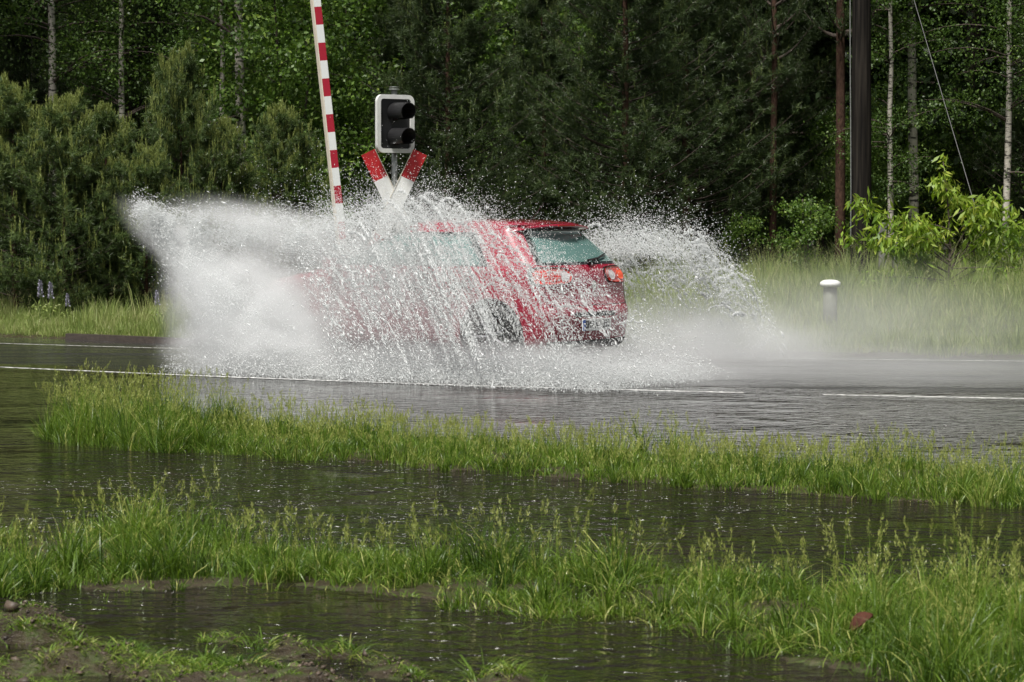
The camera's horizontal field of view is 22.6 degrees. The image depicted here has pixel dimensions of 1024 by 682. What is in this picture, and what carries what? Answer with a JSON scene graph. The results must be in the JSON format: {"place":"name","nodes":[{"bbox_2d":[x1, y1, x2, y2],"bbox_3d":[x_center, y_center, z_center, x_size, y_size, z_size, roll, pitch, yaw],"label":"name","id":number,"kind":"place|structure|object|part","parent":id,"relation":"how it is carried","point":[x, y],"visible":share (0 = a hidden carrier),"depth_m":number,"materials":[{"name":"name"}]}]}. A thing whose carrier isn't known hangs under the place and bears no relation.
{"place":"outdoors","nodes":[
{"label":"outdoors","id":0,"kind":"place"},
{"bbox_2d":[0,581,637,681],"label":"grass","id":1,"kind":"structure","parent":0,"point":[222,663],"depth_m":8.38,"materials":[{"name":"green plant"}]},
{"bbox_2d":[0,364,1023,681],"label":"water","id":2,"kind":"structure","parent":0,"point":[36,470],"depth_m":12.81,"materials":[{"name":"grey liquid"}]},
{"bbox_2d":[0,220,1023,681],"bbox_3d":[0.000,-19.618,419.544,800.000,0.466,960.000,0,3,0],"label":"ground","id":3,"kind":"structure","parent":0,"point":[72,660],"depth_m":9.16,"materials":[{"name":"brown soil"}]},
{"bbox_2d":[0,71,50,291],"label":"pine tree","id":4,"kind":"object","parent":3,"relation":"on","point":[1,83],"visible":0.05,"depth_m":35.50,"materials":[{"name":"green plant"}]},
{"bbox_2d":[0,0,70,265],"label":"pine tree","id":5,"kind":"object","parent":3,"relation":"on","point":[16,56],"visible":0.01,"depth_m":52.62,"materials":[{"name":"green plant"}]},
{"bbox_2d":[0,2,78,216],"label":"birch tree","id":6,"kind":"object","parent":3,"relation":"on","point":[33,73],"visible":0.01,"depth_m":48.73,"materials":[{"name":"green plant"}]},
{"bbox_2d":[31,280,48,320],"bbox_3d":[-6.015,-0.493,32.613,0.285,0.588,0.267,0,3,0],"label":"lupin","id":7,"kind":"object","parent":3,"relation":"on","point":[40,287],"visible":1,"depth_m":32.61,"materials":[{"name":"purple plant"}]},
{"bbox_2d":[0,71,94,311],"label":"pine tree","id":8,"kind":"object","parent":3,"relation":"on","point":[14,112],"visible":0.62,"depth_m":33.92,"materials":[{"name":"green plant"}]},
{"bbox_2d":[40,281,60,318],"bbox_3d":[-5.867,-0.474,32.514,0.278,0.574,0.260,0,3,0],"label":"lupin","id":9,"kind":"object","parent":3,"relation":"on","point":[49,290],"visible":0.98,"depth_m":32.51,"materials":[{"name":"purple plant"}]},
{"bbox_2d":[61,293,73,319],"bbox_3d":[-5.599,-0.385,32.219,0.214,0.441,0.200,0,3,0],"label":"lupin","id":10,"kind":"object","parent":3,"relation":"on","point":[66,303],"visible":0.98,"depth_m":32.22,"materials":[{"name":"purple plant"}]},
{"bbox_2d":[0,0,139,150],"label":"deciduous tree","id":11,"kind":"object","parent":3,"relation":"on","point":[28,59],"visible":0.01,"depth_m":51.83,"materials":[{"name":"green plant"}]},
{"bbox_2d":[0,86,143,314],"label":"pine tree","id":12,"kind":"object","parent":3,"relation":"on","point":[64,141],"visible":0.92,"depth_m":33.48,"materials":[{"name":"green plant"}]},
{"bbox_2d":[0,0,145,263],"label":"pine tree","id":13,"kind":"object","parent":3,"relation":"on","point":[20,47],"visible":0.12,"depth_m":46.82,"materials":[{"name":"green plant"}]},
{"bbox_2d":[0,0,158,277],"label":"birch tree","id":14,"kind":"object","parent":3,"relation":"on","point":[51,10],"visible":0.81,"depth_m":42.30,"materials":[{"name":"green plant"}]},
{"bbox_2d":[39,100,160,306],"bbox_3d":[-5.525,-1.671,34.396,1.741,3.143,2.096,-1,3,-12],"label":"pine tree","id":15,"kind":"object","parent":3,"relation":"on","point":[119,130],"visible":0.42,"depth_m":34.11,"materials":[{"name":"green plant"}]},
{"bbox_2d":[26,0,215,262],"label":"pine tree","id":16,"kind":"object","parent":3,"relation":"on","point":[127,60],"visible":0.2,"depth_m":45.39,"materials":[{"name":"green plant"}]},
{"bbox_2d":[36,0,219,180],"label":"birch tree","id":17,"kind":"object","parent":3,"relation":"on","point":[121,100],"visible":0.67,"depth_m":42.28,"materials":[{"name":"green plant"}]},
{"bbox_2d":[0,272,285,340],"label":"verge grass","id":18,"kind":"structure","parent":3,"relation":"on","point":[111,319],"depth_m":31.54,"materials":[{"name":"green plant"}]},
{"bbox_2d":[83,138,202,309],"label":"pine tree","id":19,"kind":"object","parent":3,"relation":"on","point":[147,167],"visible":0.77,"depth_m":33.77,"materials":[{"name":"green plant"}]},
{"bbox_2d":[149,290,164,322],"bbox_3d":[-4.388,-0.386,31.617,0.242,0.500,0.227,0,3,0],"label":"lupin","id":20,"kind":"object","parent":3,"relation":"on","point":[157,296],"visible":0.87,"depth_m":31.61,"materials":[{"name":"purple plant"}]},
{"bbox_2d":[65,0,287,176],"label":"pine tree","id":21,"kind":"object","parent":3,"relation":"on","point":[165,61],"depth_m":53.99,"materials":[{"name":"green plant"}]},
{"bbox_2d":[0,0,361,271],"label":"deciduous tree","id":22,"kind":"object","parent":3,"relation":"on","point":[3,15],"visible":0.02,"depth_m":50.58,"materials":[{"name":"green plant"}]},
{"bbox_2d":[130,39,253,294],"bbox_3d":[-4.576,-2.254,35.933,1.846,3.999,1.976,-1,3,-15],"label":"pine tree","id":23,"kind":"object","parent":3,"relation":"on","point":[178,97],"visible":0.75,"depth_m":35.72,"materials":[{"name":"green plant"}]},
{"bbox_2d":[124,21,277,255],"bbox_3d":[-5.304,-3.090,43.461,2.909,4.703,3.298,1,3,16],"label":"deciduous tree","id":24,"kind":"object","parent":3,"relation":"on","point":[210,61],"visible":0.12,"depth_m":43.30,"materials":[{"name":"green plant"}]},
{"bbox_2d":[138,0,314,274],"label":"birch tree","id":25,"kind":"object","parent":3,"relation":"on","point":[222,75],"visible":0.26,"depth_m":41.42,"materials":[{"name":"green plant"}]},
{"bbox_2d":[177,114,283,294],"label":"pine tree","id":26,"kind":"object","parent":3,"relation":"on","point":[229,183],"visible":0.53,"depth_m":36.19,"materials":[{"name":"green plant"}]},
{"bbox_2d":[23,0,461,264],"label":"pine tree","id":27,"kind":"object","parent":3,"relation":"on","point":[175,28],"depth_m":47.60,"materials":[{"name":"green plant"}]},
{"bbox_2d":[173,0,317,264],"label":"deciduous tree","id":28,"kind":"object","parent":3,"relation":"on","point":[279,26],"visible":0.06,"depth_m":45.82,"materials":[{"name":"green plant"}]},
{"bbox_2d":[138,0,370,271],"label":"birch tree","id":29,"kind":"object","parent":3,"relation":"on","point":[235,15],"visible":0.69,"depth_m":40.76,"materials":[{"name":"green plant"}]},
{"bbox_2d":[0,600,540,681],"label":"soil crumbs","id":30,"kind":"object","parent":3,"relation":"on","point":[11,606],"visible":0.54,"depth_m":8.36,"materials":[{"name":"brown soil"}]},
{"bbox_2d":[228,99,347,287],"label":"pine tree","id":31,"kind":"object","parent":3,"relation":"on","point":[290,143],"visible":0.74,"depth_m":37.79,"materials":[{"name":"green plant"}]},
{"bbox_2d":[190,0,416,274],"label":"deciduous tree","id":32,"kind":"object","parent":3,"relation":"on","point":[254,104],"visible":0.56,"depth_m":40.38,"materials":[{"name":"green plant"}]},
{"bbox_2d":[253,0,363,265],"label":"birch tree","id":33,"kind":"object","parent":3,"relation":"on","point":[303,48],"visible":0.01,"depth_m":49.73,"materials":[{"name":"green plant"}]},
{"bbox_2d":[287,184,365,274],"bbox_3d":[-3.022,-1.565,40.459,1.581,1.932,1.360,-1,3,-27],"label":"bush","id":34,"kind":"object","parent":3,"relation":"on","point":[321,201],"visible":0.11,"depth_m":40.37,"materials":[{"name":"green plant"}]},
{"bbox_2d":[254,55,403,265],"bbox_3d":[-2.884,-2.630,41.438,2.726,3.888,2.405,0,3,7],"label":"deciduous tree","id":35,"kind":"object","parent":3,"relation":"on","point":[344,119],"visible":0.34,"depth_m":40.99,"materials":[{"name":"green plant"}]},
{"bbox_2d":[310,0,353,256],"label":"level crossing barrier","id":36,"kind":"object","parent":3,"relation":"on","point":[324,82],"visible":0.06,"depth_m":31.56,"materials":[{"name":"metal"}]},
{"bbox_2d":[143,0,521,256],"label":"deciduous tree","id":37,"kind":"object","parent":3,"relation":"on","point":[359,27],"depth_m":48.61,"materials":[{"name":"green plant"}]},
{"bbox_2d":[264,0,478,250],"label":"deciduous tree","id":38,"kind":"object","parent":3,"relation":"on","point":[369,10],"visible":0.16,"depth_m":44.13,"materials":[{"name":"green plant"}]},
{"bbox_2d":[65,333,697,355],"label":"kerb","id":39,"kind":"structure","parent":3,"relation":"on","point":[120,338],"depth_m":28.99,"materials":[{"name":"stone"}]},
{"bbox_2d":[361,86,426,245],"bbox_3d":[-1.509,-1.710,32.939,0.726,3.126,0.531,1,3,27],"label":"crossing signal","id":40,"kind":"object","parent":3,"relation":"on","point":[393,106],"visible":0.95,"depth_m":32.88,"materials":[{"name":"metal"}]},
{"bbox_2d":[339,0,469,245],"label":"pine tree","id":41,"kind":"object","parent":3,"relation":"on","point":[389,42],"visible":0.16,"depth_m":43.07,"materials":[{"name":"green plant"}]},
{"bbox_2d":[359,0,524,217],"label":"deciduous tree","id":42,"kind":"object","parent":3,"relation":"on","point":[433,160],"depth_m":56.82,"materials":[{"name":"green plant"}]},
{"bbox_2d":[343,0,564,231],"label":"pine tree","id":43,"kind":"object","parent":3,"relation":"on","point":[468,88],"visible":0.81,"depth_m":40.09,"materials":[{"name":"green plant"}]},
{"bbox_2d":[418,0,584,218],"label":"deciduous tree","id":44,"kind":"object","parent":3,"relation":"on","point":[507,4],"visible":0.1,"depth_m":45.75,"materials":[{"name":"green plant"}]},
{"bbox_2d":[0,184,1015,247],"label":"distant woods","id":45,"kind":"object","parent":3,"relation":"on","point":[778,245],"depth_m":85.44,"materials":[{"name":"green plant"}]},
{"bbox_2d":[0,462,1023,681],"bbox_3d":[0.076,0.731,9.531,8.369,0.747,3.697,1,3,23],"label":"grass","id":46,"kind":"structure","parent":3,"relation":"on","point":[956,624],"depth_m":9.90,"materials":[{"name":"green plant"}]},
{"bbox_2d":[849,612,872,630],"bbox_3d":[1.211,0.974,8.864,0.098,0.052,0.052,-25,37,-20],"label":"dead leaf","id":47,"kind":"object","parent":46,"relation":"on","point":[861,617],"visible":0.94,"depth_m":8.86,"materials":[{"name":"red plant"}]},
{"bbox_2d":[23,358,1023,509],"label":"grass","id":48,"kind":"structure","parent":3,"relation":"on","point":[172,428],"depth_m":15.32,"materials":[{"name":"green plant"}]},
{"bbox_2d":[460,0,617,233],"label":"pine tree","id":49,"kind":"object","parent":3,"relation":"on","point":[534,38],"visible":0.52,"depth_m":43.62,"materials":[{"name":"green plant"}]},
{"bbox_2d":[426,0,653,218],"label":"pine tree","id":50,"kind":"object","parent":3,"relation":"on","point":[569,136],"depth_m":56.10,"materials":[{"name":"green plant"}]},
{"bbox_2d":[426,0,697,219],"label":"deciduous tree","id":51,"kind":"object","parent":3,"relation":"on","point":[510,32],"visible":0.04,"depth_m":50.52,"materials":[{"name":"green plant"}]},
{"bbox_2d":[482,1,670,253],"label":"deciduous tree","id":52,"kind":"object","parent":3,"relation":"on","point":[561,16],"visible":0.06,"depth_m":46.21,"materials":[{"name":"green plant"}]},
{"bbox_2d":[504,14,693,240],"bbox_3d":[1.624,-3.396,45.537,3.464,5.107,2.982,1,3,22],"label":"deciduous tree","id":53,"kind":"object","parent":3,"relation":"on","point":[580,53],"visible":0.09,"depth_m":45.31,"materials":[{"name":"green plant"}]},
{"bbox_2d":[509,0,732,275],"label":"pine tree","id":54,"kind":"object","parent":3,"relation":"on","point":[616,36],"visible":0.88,"depth_m":40.60,"materials":[{"name":"green plant"}]},
{"bbox_2d":[632,216,677,274],"bbox_3d":[2.319,-1.385,42.009,1.087,1.328,0.935,-2,4,-39],"label":"bush","id":55,"kind":"object","parent":3,"relation":"on","point":[650,251],"visible":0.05,"depth_m":41.86,"materials":[{"name":"green plant"}]},
{"bbox_2d":[451,0,873,261],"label":"pine tree","id":56,"kind":"object","parent":3,"relation":"on","point":[831,77],"visible":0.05,"depth_m":49.89,"materials":[{"name":"green plant"}]},
{"bbox_2d":[575,0,812,261],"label":"pine tree","id":57,"kind":"object","parent":3,"relation":"on","point":[731,198],"visible":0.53,"depth_m":43.52,"materials":[{"name":"green plant"}]},
{"bbox_2d":[520,0,938,268],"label":"deciduous tree","id":58,"kind":"object","parent":3,"relation":"on","point":[830,92],"visible":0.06,"depth_m":49.97,"materials":[{"name":"green plant"}]},
{"bbox_2d":[709,209,773,273],"bbox_3d":[3.793,-1.473,42.471,1.232,1.443,1.098,0,3,4],"label":"bush","id":59,"kind":"object","parent":3,"relation":"on","point":[736,236],"visible":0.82,"depth_m":42.35,"materials":[{"name":"green plant"}]},
{"bbox_2d":[659,0,849,266],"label":"pine tree","id":60,"kind":"object","parent":3,"relation":"on","point":[786,91],"visible":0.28,"depth_m":46.00,"materials":[{"name":"green plant"}]},
{"bbox_2d":[728,0,818,262],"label":"pine tree","id":61,"kind":"object","parent":3,"relation":"on","point":[774,4],"visible":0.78,"depth_m":44.25,"materials":[{"name":"green plant"}]},
{"bbox_2d":[653,0,941,265],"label":"deciduous tree","id":62,"kind":"object","parent":3,"relation":"on","point":[816,49],"visible":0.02,"depth_m":55.92,"materials":[{"name":"green plant"}]},
{"bbox_2d":[724,42,877,255],"bbox_3d":[5.425,-11.916,63.659,10.092,20.715,9.075,2,3,30],"label":"deciduous tree","id":63,"kind":"object","parent":3,"relation":"on","point":[801,199],"visible":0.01,"depth_m":63.35,"materials":[{"name":"green plant"}]},
{"bbox_2d":[759,190,843,275],"bbox_3d":[4.698,-1.549,41.389,1.275,1.811,1.482,1,3,21],"label":"bush","id":64,"kind":"object","parent":3,"relation":"on","point":[807,214],"visible":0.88,"depth_m":41.31,"materials":[{"name":"green plant"}]},
{"bbox_2d":[586,219,1023,358],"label":"verge grass","id":65,"kind":"structure","parent":3,"relation":"on","point":[796,293],"depth_m":30.81,"materials":[{"name":"green plant"}]},
{"bbox_2d":[758,102,884,266],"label":"deciduous tree","id":66,"kind":"object","parent":3,"relation":"on","point":[831,233],"visible":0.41,"depth_m":47.10,"materials":[{"name":"green plant"}]},
{"bbox_2d":[642,0,1013,265],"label":"deciduous tree","id":67,"kind":"object","parent":3,"relation":"on","point":[831,104],"visible":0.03,"depth_m":54.72,"materials":[{"name":"green plant"}]},
{"bbox_2d":[820,280,840,327],"bbox_3d":[3.730,-0.387,30.018,0.250,0.666,0.250,0,3,0],"label":"marker post","id":68,"kind":"object","parent":3,"relation":"on","point":[830,297],"visible":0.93,"depth_m":29.94,"materials":[{"name":"plastic"}]},
{"bbox_2d":[795,0,894,268],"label":"pine tree","id":69,"kind":"object","parent":3,"relation":"on","point":[841,34],"visible":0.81,"depth_m":43.29,"materials":[{"name":"brown plant"}]},
{"bbox_2d":[850,0,871,274],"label":"utility pole","id":70,"kind":"object","parent":3,"relation":"on","point":[860,145],"visible":0.75,"depth_m":38.76,"materials":[{"name":"brown wood"}]},
{"bbox_2d":[811,113,922,262],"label":"deciduous tree","id":71,"kind":"object","parent":3,"relation":"on","point":[847,170],"visible":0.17,"depth_m":45.32,"materials":[{"name":"green plant"}]},
{"bbox_2d":[791,9,962,219],"bbox_3d":[9.012,-9.844,63.300,8.893,17.069,8.719,-1,3,-23],"label":"pine tree","id":72,"kind":"object","parent":3,"relation":"on","point":[882,118],"visible":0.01,"depth_m":61.91,"materials":[{"name":"green plant"}]},
{"bbox_2d":[811,82,946,239],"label":"deciduous tree","id":73,"kind":"object","parent":3,"relation":"on","point":[922,207],"visible":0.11,"depth_m":49.08,"materials":[{"name":"green plant"}]},
{"bbox_2d":[878,223,886,270],"bbox_3d":[5.859,-1.270,40.487,0.120,1.200,0.100,0,3,0],"label":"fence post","id":74,"kind":"object","parent":3,"relation":"on","point":[881,256],"visible":0.11,"depth_m":40.43,"materials":[{"name":"grey wood"}]},
{"bbox_2d":[801,0,980,268],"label":"birch tree","id":75,"kind":"object","parent":3,"relation":"on","point":[890,187],"visible":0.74,"depth_m":43.32,"materials":[{"name":"green plant"}]},
{"bbox_2d":[892,233,898,270],"bbox_3d":[6.106,-1.198,40.791,0.090,1.050,0.100,0,3,0],"label":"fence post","id":76,"kind":"object","parent":3,"relation":"on","point":[893,264],"visible":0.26,"depth_m":40.74,"materials":[{"name":"grey wood"}]},
{"bbox_2d":[777,0,1023,265],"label":"deciduous tree","id":77,"kind":"object","parent":3,"relation":"on","point":[941,81],"visible":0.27,"depth_m":48.68,"materials":[{"name":"green plant"}]},
{"bbox_2d":[798,0,1016,263],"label":"pine tree","id":78,"kind":"object","parent":3,"relation":"on","point":[904,57],"visible":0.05,"depth_m":55.61,"materials":[{"name":"green plant"}]},
{"bbox_2d":[826,13,1002,259],"bbox_3d":[12.114,-14.707,62.113,12.991,26.664,11.681,2,4,37],"label":"deciduous tree","id":79,"kind":"object","parent":3,"relation":"on","point":[928,179],"depth_m":62.14,"materials":[{"name":"green plant"}]},
{"bbox_2d":[894,244,938,276],"bbox_3d":[6.245,-1.124,39.474,0.791,0.926,0.705,-3,4,-44],"label":"bush","id":80,"kind":"object","parent":3,"relation":"on","point":[914,257],"visible":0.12,"depth_m":39.39,"materials":[{"name":"green plant"}]},
{"bbox_2d":[814,0,1019,252],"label":"birch tree","id":81,"kind":"object","parent":3,"relation":"on","point":[913,142],"visible":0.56,"depth_m":44.73,"materials":[{"name":"green plant"}]},
{"bbox_2d":[837,153,1023,292],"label":"sapling","id":82,"kind":"object","parent":3,"relation":"on","point":[911,235],"visible":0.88,"depth_m":34.99,"materials":[{"name":"green plant"}]},
{"bbox_2d":[880,0,1018,207],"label":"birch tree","id":83,"kind":"object","parent":3,"relation":"on","point":[992,54],"visible":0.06,"depth_m":52.12,"materials":[{"name":"green plant"}]},
{"bbox_2d":[914,0,995,274],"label":"stay wire","id":84,"kind":"object","parent":3,"relation":"on","point":[945,106],"visible":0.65,"depth_m":37.83,"materials":[{"name":"grey"}]},
{"bbox_2d":[893,0,1017,195],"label":"birch tree","id":85,"kind":"object","parent":3,"relation":"on","point":[948,18],"visible":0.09,"depth_m":50.45,"materials":[{"name":"green plant"}]},
{"bbox_2d":[901,83,1022,263],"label":"deciduous tree","id":86,"kind":"object","parent":3,"relation":"on","point":[960,170],"visible":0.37,"depth_m":48.15,"materials":[{"name":"green plant"}]},
{"bbox_2d":[904,0,1023,265],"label":"birch tree","id":87,"kind":"object","parent":3,"relation":"on","point":[1009,105],"visible":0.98,"depth_m":42.73,"materials":[{"name":"green plant"}]},
{"bbox_2d":[920,0,1012,256],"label":"pine tree","id":88,"kind":"object","parent":3,"relation":"on","point":[944,18],"visible":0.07,"depth_m":53.44,"materials":[{"name":"green plant"}]},
{"bbox_2d":[934,0,1023,260],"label":"birch tree","id":89,"kind":"object","parent":3,"relation":"on","point":[998,69],"visible":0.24,"depth_m":48.93,"materials":[{"name":"green plant"}]},
{"bbox_2d":[959,0,1023,256],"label":"pine tree","id":90,"kind":"object","parent":3,"relation":"on","point":[1019,125],"visible":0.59,"depth_m":46.04,"materials":[{"name":"green plant"}]},
{"bbox_2d":[973,229,1023,270],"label":"bush","id":91,"kind":"object","parent":3,"relation":"on","point":[1005,240],"visible":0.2,"depth_m":39.86,"materials":[{"name":"green plant"}]},
{"bbox_2d":[1008,218,1023,260],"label":"bush","id":92,"kind":"object","parent":3,"relation":"on","point":[1021,240],"visible":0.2,"depth_m":41.98,"materials":[{"name":"green plant"}]},
{"bbox_2d":[0,337,1023,392],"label":"road","id":93,"kind":"structure","parent":0,"point":[919,375],"depth_m":24.98,"materials":[{"name":"grey asphalt"}]},
{"bbox_2d":[0,366,742,392],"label":"edge line","id":94,"kind":"object","parent":93,"relation":"on","point":[369,381],"visible":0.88,"depth_m":22.62,"materials":[{"name":"paint"}]},
{"bbox_2d":[125,100,746,395],"bbox_3d":[-0.519,-1.056,23.389,6.173,2.843,3.217,2,3,32],"label":"water spray","id":95,"kind":"object","parent":93,"relation":"on","point":[187,255],"visible":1,"depth_m":23.13,"materials":[{"name":"white liquid"}]},
{"bbox_2d":[245,203,627,368],"bbox_3d":[-0.858,-0.599,25.978,4.075,1.602,2.030,2,3,34],"label":"car","id":96,"kind":"object","parent":93,"relation":"on","point":[568,230],"visible":0.49,"depth_m":25.00,"materials":[{"name":"red paint"}]},
{"bbox_3d":[-1.307,-0.922,25.455,1.043,0.300,0.271,2,3,34],"label":"side window","id":97,"kind":"part","parent":96,"relation":"part of","materials":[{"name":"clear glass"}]},
{"bbox_3d":[-0.558,-0.894,24.891,0.730,0.300,0.169,2,3,34],"label":"side window","id":98,"kind":"part","parent":96,"relation":"part of","materials":[{"name":"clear glass"}]},
{"bbox_3d":[0.536,-0.926,25.020,0.356,0.300,1.305,2,3,34],"label":"rear window","id":99,"kind":"part","parent":96,"relation":"part of","materials":[{"name":"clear glass"}]},
{"bbox_2d":[2,343,996,360],"bbox_3d":[-4.256,-0.165,33.072,82.012,0.001,8.650,1,3,24],"label":"line","id":100,"kind":"object","parent":93,"relation":"on","point":[549,355],"visible":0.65,"depth_m":26.38,"materials":[{"name":"paint"}]},
{"bbox_2d":[507,153,811,365],"bbox_3d":[1.226,-0.956,26.464,3.668,2.614,2.332,2,4,37],"label":"water spray","id":101,"kind":"object","parent":93,"relation":"on","point":[702,245],"visible":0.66,"depth_m":26.20,"materials":[{"name":"white liquid"}]},
{"bbox_2d":[823,394,1023,398],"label":"edge line","id":102,"kind":"object","parent":93,"relation":"on","point":[924,396],"visible":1,"depth_m":20.77,"materials":[{"name":"paint"}]}
]}

